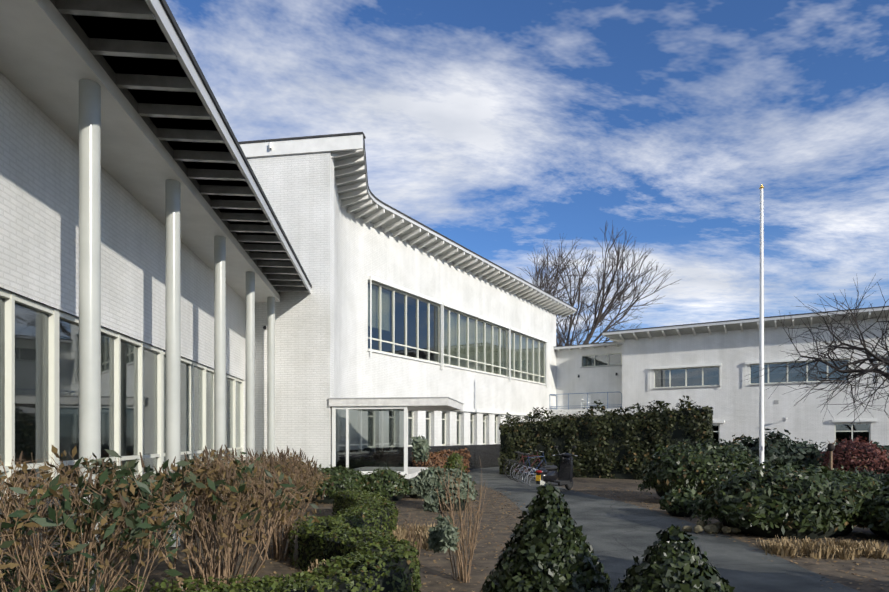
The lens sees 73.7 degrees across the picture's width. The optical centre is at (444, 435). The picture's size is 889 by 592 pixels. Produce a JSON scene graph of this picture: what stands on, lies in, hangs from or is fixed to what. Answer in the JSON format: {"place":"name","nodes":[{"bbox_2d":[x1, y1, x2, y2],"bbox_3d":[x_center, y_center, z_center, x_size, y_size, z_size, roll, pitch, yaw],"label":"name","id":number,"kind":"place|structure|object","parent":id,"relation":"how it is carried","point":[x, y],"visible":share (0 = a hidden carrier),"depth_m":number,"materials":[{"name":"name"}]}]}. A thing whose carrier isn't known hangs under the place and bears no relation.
{"place":"outdoors","nodes":[
{"label":"outdoors","id":0,"kind":"place"},
{"bbox_2d":[9,476,888,591],"bbox_3d":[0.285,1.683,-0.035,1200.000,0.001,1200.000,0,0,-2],"label":"ground","id":1,"kind":"structure","parent":0,"point":[826,569],"depth_m":8.52,"materials":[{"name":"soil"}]},
{"bbox_2d":[0,498,150,591],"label":"shrub","id":2,"kind":"object","parent":1,"relation":"on","point":[56,581],"visible":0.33,"depth_m":5.23,"materials":[{"name":"brown plant"}]},
{"bbox_2d":[0,445,223,591],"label":"bare shrub","id":3,"kind":"object","parent":1,"relation":"on","point":[142,489],"visible":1,"depth_m":3.82,"materials":[{"name":"brown plant"}]},
{"bbox_2d":[0,0,311,590],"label":"building wall","id":4,"kind":"structure","parent":1,"relation":"on","point":[163,119],"depth_m":7.62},
{"bbox_2d":[0,287,242,498],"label":"window frames","id":5,"kind":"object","parent":4,"relation":"in","point":[39,379],"depth_m":8.03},
{"bbox_2d":[79,79,274,590],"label":"columns","id":6,"kind":"structure","parent":1,"relation":"on","point":[89,267],"depth_m":8.95,"materials":[{"name":"white paint"}]},
{"bbox_2d":[80,445,319,591],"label":"bare shrub","id":7,"kind":"object","parent":1,"relation":"on","point":[192,475],"visible":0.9,"depth_m":5.17,"materials":[{"name":"brown plant"}]},
{"bbox_2d":[130,448,297,585],"bbox_3d":[-2.691,0.907,6.826,1.708,1.565,1.743,0,0,-28],"label":"bare shrub","id":8,"kind":"object","parent":1,"relation":"on","point":[236,535],"visible":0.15,"depth_m":6.67,"materials":[{"name":"brown plant"}]},
{"bbox_2d":[90,489,421,591],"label":"hedge","id":9,"kind":"object","parent":1,"relation":"on","point":[356,532],"visible":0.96,"depth_m":5.87,"materials":[{"name":"green plant"}]},
{"bbox_2d":[221,447,309,541],"bbox_3d":[-2.877,0.935,9.558,1.356,1.513,1.548,0,0,28],"label":"bare shrub","id":10,"kind":"object","parent":1,"relation":"on","point":[256,535],"visible":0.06,"depth_m":9.56,"materials":[{"name":"brown plant"}]},
{"bbox_2d":[222,445,332,560],"bbox_3d":[-2.300,0.913,8.095,1.575,1.554,1.768,0,0,-2],"label":"bare shrub","id":11,"kind":"object","parent":1,"relation":"on","point":[289,471],"visible":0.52,"depth_m":7.97,"materials":[{"name":"brown plant"}]},
{"bbox_2d":[247,453,329,524],"bbox_3d":[-3.053,1.005,11.260,1.668,1.370,1.911,0,0,-2],"label":"bare shrub","id":12,"kind":"object","parent":1,"relation":"on","point":[284,522],"depth_m":11.18,"materials":[{"name":"brown plant"}]},
{"bbox_2d":[262,469,320,504],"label":"porch shrub","id":13,"kind":"object","parent":1,"relation":"on","point":[308,495],"visible":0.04,"depth_m":14.32,"materials":[{"name":"green plant"}]},
{"bbox_2d":[290,456,328,513],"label":"bare shrub","id":14,"kind":"object","parent":1,"relation":"on","point":[312,484],"visible":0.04,"depth_m":12.99,"materials":[{"name":"brown plant"}]},
{"bbox_2d":[306,464,369,503],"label":"porch shrub","id":15,"kind":"object","parent":1,"relation":"on","point":[344,479],"visible":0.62,"depth_m":14.65,"materials":[{"name":"green plant"}]},
{"bbox_2d":[283,559,423,589],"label":"stubble grass","id":16,"kind":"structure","parent":1,"relation":"on","point":[313,566],"depth_m":6.46,"materials":[{"name":"beige plant"}]},
{"bbox_2d":[360,466,410,500],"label":"porch shrub","id":17,"kind":"object","parent":1,"relation":"on","point":[388,484],"visible":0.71,"depth_m":15.07,"materials":[{"name":"green plant"}]},
{"bbox_2d":[247,152,555,469],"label":"building wall","id":18,"kind":"structure","parent":1,"relation":"on","point":[322,354],"depth_m":21.29,"materials":[{"name":"white paint"}]},
{"bbox_2d":[328,397,463,495],"bbox_3d":[-1.323,0.361,18.426,3.480,2.845,3.730,0,0,9],"label":"entrance porch","id":19,"kind":"object","parent":18,"relation":"attached to","point":[369,434],"visible":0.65,"depth_m":16.77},
{"bbox_2d":[239,132,576,317],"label":"building roof eaves","id":20,"kind":"object","parent":18,"relation":"attached to","point":[358,198],"visible":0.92,"depth_m":21.95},
{"bbox_2d":[367,275,547,384],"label":"building upper windows","id":21,"kind":"structure","parent":18,"relation":"in","point":[407,326],"depth_m":27.44,"materials":[{"name":"glass"}]},
{"bbox_2d":[408,411,526,446],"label":"windows","id":22,"kind":"structure","parent":18,"relation":"in","point":[410,424],"depth_m":27.73,"materials":[{"name":"glass"}]},
{"bbox_2d":[405,476,422,498],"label":"lavender shrub","id":23,"kind":"object","parent":1,"relation":"on","point":[413,485],"visible":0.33,"depth_m":15.69,"materials":[{"name":"green plant"}]},
{"bbox_2d":[403,514,426,560],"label":"twig shrub","id":24,"kind":"object","parent":1,"relation":"on","point":[409,535],"visible":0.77,"depth_m":7.89,"materials":[{"name":"brown plant"}]},
{"bbox_2d":[390,522,474,550],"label":"stubble grass","id":25,"kind":"structure","parent":1,"relation":"on","point":[401,532],"depth_m":9.48,"materials":[{"name":"beige plant"}]},
{"bbox_2d":[412,448,470,473],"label":"brown hedge","id":26,"kind":"object","parent":1,"relation":"on","point":[438,458],"visible":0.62,"depth_m":24.16,"materials":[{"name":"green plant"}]},
{"bbox_2d":[410,435,487,582],"bbox_3d":[0.051,0.837,6.863,0.910,1.696,0.860,0,0,-2],"label":"shrub","id":27,"kind":"object","parent":1,"relation":"on","point":[443,534],"visible":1,"depth_m":6.86,"materials":[{"name":"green plant"}]},
{"bbox_2d":[443,452,466,472],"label":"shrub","id":28,"kind":"object","parent":1,"relation":"on","point":[453,459],"visible":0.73,"depth_m":20.12,"materials":[{"name":"green plant"}]},
{"bbox_2d":[434,466,477,510],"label":"shrub","id":29,"kind":"object","parent":1,"relation":"on","point":[462,485],"visible":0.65,"depth_m":13.12,"materials":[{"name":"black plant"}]},
{"bbox_2d":[480,480,612,591],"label":"topiary cone","id":30,"kind":"object","parent":1,"relation":"on","point":[551,549],"visible":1,"depth_m":3.80,"materials":[{"name":"green plant"}]},
{"bbox_2d":[517,237,595,297],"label":"tree","id":31,"kind":"object","parent":1,"relation":"on","point":[546,282],"visible":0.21,"depth_m":62.24,"materials":[{"name":"brown plant"}]},
{"bbox_2d":[556,316,584,345],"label":"tree","id":32,"kind":"object","parent":1,"relation":"on","point":[576,331],"visible":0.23,"depth_m":71.92,"materials":[{"name":"brown plant"}]},
{"bbox_2d":[518,220,680,345],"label":"tree","id":33,"kind":"object","parent":1,"relation":"on","point":[600,317],"visible":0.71,"depth_m":55.52,"materials":[{"name":"brown plant"}]},
{"bbox_2d":[498,395,712,479],"bbox_3d":[6.237,0.126,23.909,8.394,3.253,1.892,0,0,31],"label":"tall hedge","id":34,"kind":"object","parent":1,"relation":"on","point":[610,444],"visible":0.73,"depth_m":23.14,"materials":[{"name":"green plant"}]},
{"bbox_2d":[613,524,734,591],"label":"topiary cone","id":35,"kind":"object","parent":1,"relation":"on","point":[672,560],"visible":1,"depth_m":3.20,"materials":[{"name":"green plant"}]},
{"bbox_2d":[659,487,704,516],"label":"small shrub","id":36,"kind":"object","parent":1,"relation":"on","point":[674,502],"visible":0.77,"depth_m":12.21,"materials":[{"name":"green plant"}]},
{"bbox_2d":[636,436,765,498],"bbox_3d":[6.414,0.933,14.954,3.115,1.836,2.795,0,0,-2],"label":"laurel shrub","id":37,"kind":"object","parent":1,"relation":"on","point":[698,467],"visible":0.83,"depth_m":14.22,"materials":[{"name":"green plant"}]},
{"bbox_2d":[682,520,741,533],"bbox_3d":[4.642,1.619,10.336,0.991,0.213,0.676,0,0,-2],"label":"rock pile","id":38,"kind":"object","parent":1,"relation":"on","point":[701,526],"visible":0.79,"depth_m":10.12,"materials":[{"name":"stone"}]},
{"bbox_2d":[549,318,888,451],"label":"building wall","id":39,"kind":"structure","parent":1,"relation":"on","point":[733,400],"depth_m":32.50,"materials":[{"name":"white paint"}]},
{"bbox_2d":[550,392,621,409],"bbox_3d":[9.088,-2.147,37.573,4.640,1.020,1.296,0,0,31],"label":"balcony railing","id":40,"kind":"object","parent":39,"relation":"on","point":[587,405],"visible":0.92,"depth_m":37.00,"materials":[{"name":"grey"}]},
{"bbox_2d":[581,395,590,406],"bbox_3d":[8.959,-2.097,37.572,0.470,0.922,0.503,0,0,31],"label":"balcony chair","id":41,"kind":"object","parent":39,"relation":"on","point":[584,398],"visible":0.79,"depth_m":37.72,"materials":[{"name":"white plastic"}]},
{"bbox_2d":[580,353,888,444],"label":"windows","id":42,"kind":"structure","parent":39,"relation":"in","point":[686,376],"depth_m":32.13,"materials":[{"name":"glass"}]},
{"bbox_2d":[602,306,888,342],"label":"building roof eaves","id":43,"kind":"object","parent":39,"relation":"attached to","point":[695,328],"visible":0.5,"depth_m":31.83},
{"bbox_2d":[694,437,768,469],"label":"juniper shrub","id":44,"kind":"object","parent":1,"relation":"on","point":[746,447],"visible":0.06,"depth_m":20.90,"materials":[{"name":"green plant"}]},
{"bbox_2d":[759,184,764,467],"bbox_3d":[10.328,-3.247,19.300,0.202,9.860,0.200,0,0,-2],"label":"flagpole","id":45,"kind":"object","parent":1,"relation":"on","point":[761,391],"visible":0.85,"depth_m":19.25,"materials":[{"name":"white metal"}]},
{"bbox_2d":[720,428,825,471],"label":"juniper shrub","id":46,"kind":"object","parent":1,"relation":"on","point":[784,451],"visible":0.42,"depth_m":21.54,"materials":[{"name":"green plant"}]},
{"bbox_2d":[684,460,869,538],"bbox_3d":[5.879,1.154,10.318,3.076,1.506,2.484,0,0,-2],"label":"laurel shrub","id":47,"kind":"object","parent":1,"relation":"on","point":[760,501],"visible":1,"depth_m":9.63,"materials":[{"name":"green plant"}]},
{"bbox_2d":[746,274,888,429],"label":"tree","id":48,"kind":"object","parent":1,"relation":"on","point":[881,359],"visible":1,"depth_m":14.88,"materials":[{"name":"brown plant"}]},
{"bbox_2d":[752,535,888,560],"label":"stubble grass","id":49,"kind":"structure","parent":1,"relation":"on","point":[845,549],"depth_m":8.31,"materials":[{"name":"beige plant"}]},
{"bbox_2d":[825,439,837,470],"bbox_3d":[8.781,0.879,13.447,0.228,1.608,0.243,0,0,-2],"label":"pollard tree","id":50,"kind":"object","parent":1,"relation":"on","point":[831,447],"visible":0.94,"depth_m":13.42,"materials":[{"name":"brown plant"}]},
{"bbox_2d":[792,464,881,498],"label":"laurel shrub","id":51,"kind":"object","parent":1,"relation":"on","point":[865,483],"visible":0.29,"depth_m":12.81,"materials":[{"name":"green plant"}]},
{"bbox_2d":[800,440,888,469],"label":"juniper shrub","id":52,"kind":"object","parent":1,"relation":"on","point":[815,461],"visible":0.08,"depth_m":20.78,"materials":[{"name":"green plant"}]},
{"bbox_2d":[818,435,888,475],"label":"red shrub","id":53,"kind":"object","parent":1,"relation":"on","point":[867,456],"visible":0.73,"depth_m":15.42,"materials":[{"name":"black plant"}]},
{"bbox_2d":[846,467,888,488],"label":"green shrub","id":54,"kind":"object","parent":1,"relation":"on","point":[883,479],"visible":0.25,"depth_m":13.63,"materials":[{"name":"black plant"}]},
{"bbox_2d":[853,478,888,538],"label":"laurel shrub","id":55,"kind":"object","parent":1,"relation":"on","point":[876,515],"visible":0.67,"depth_m":9.52,"materials":[{"name":"green plant"}]},
{"bbox_2d":[166,0,888,345],"label":"sky","id":56,"kind":"structure","parent":0,"point":[502,128],"materials":[{"name":"blue"}]},
{"bbox_2d":[468,466,859,591],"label":"path","id":57,"kind":"structure","parent":0,"point":[620,534],"depth_m":9.29,"materials":[{"name":"grey asphalt"}]},
{"bbox_2d":[509,465,537,485],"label":"bike racks","id":58,"kind":"object","parent":57,"relation":"on","point":[534,475],"visible":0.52,"depth_m":21.90,"materials":[{"name":"grey metal"}]},
{"bbox_2d":[503,449,556,481],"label":"bicycles","id":59,"kind":"object","parent":57,"relation":"on","point":[525,464],"visible":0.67,"depth_m":22.42,"materials":[{"name":"black metal"}]},
{"bbox_2d":[535,445,577,489],"bbox_3d":[3.428,0.998,17.661,0.853,1.380,1.972,0,0,31],"label":"scooter","id":60,"kind":"object","parent":57,"relation":"on","point":[552,475],"visible":0.88,"depth_m":17.89,"materials":[{"name":"black plastic"}]}
]}

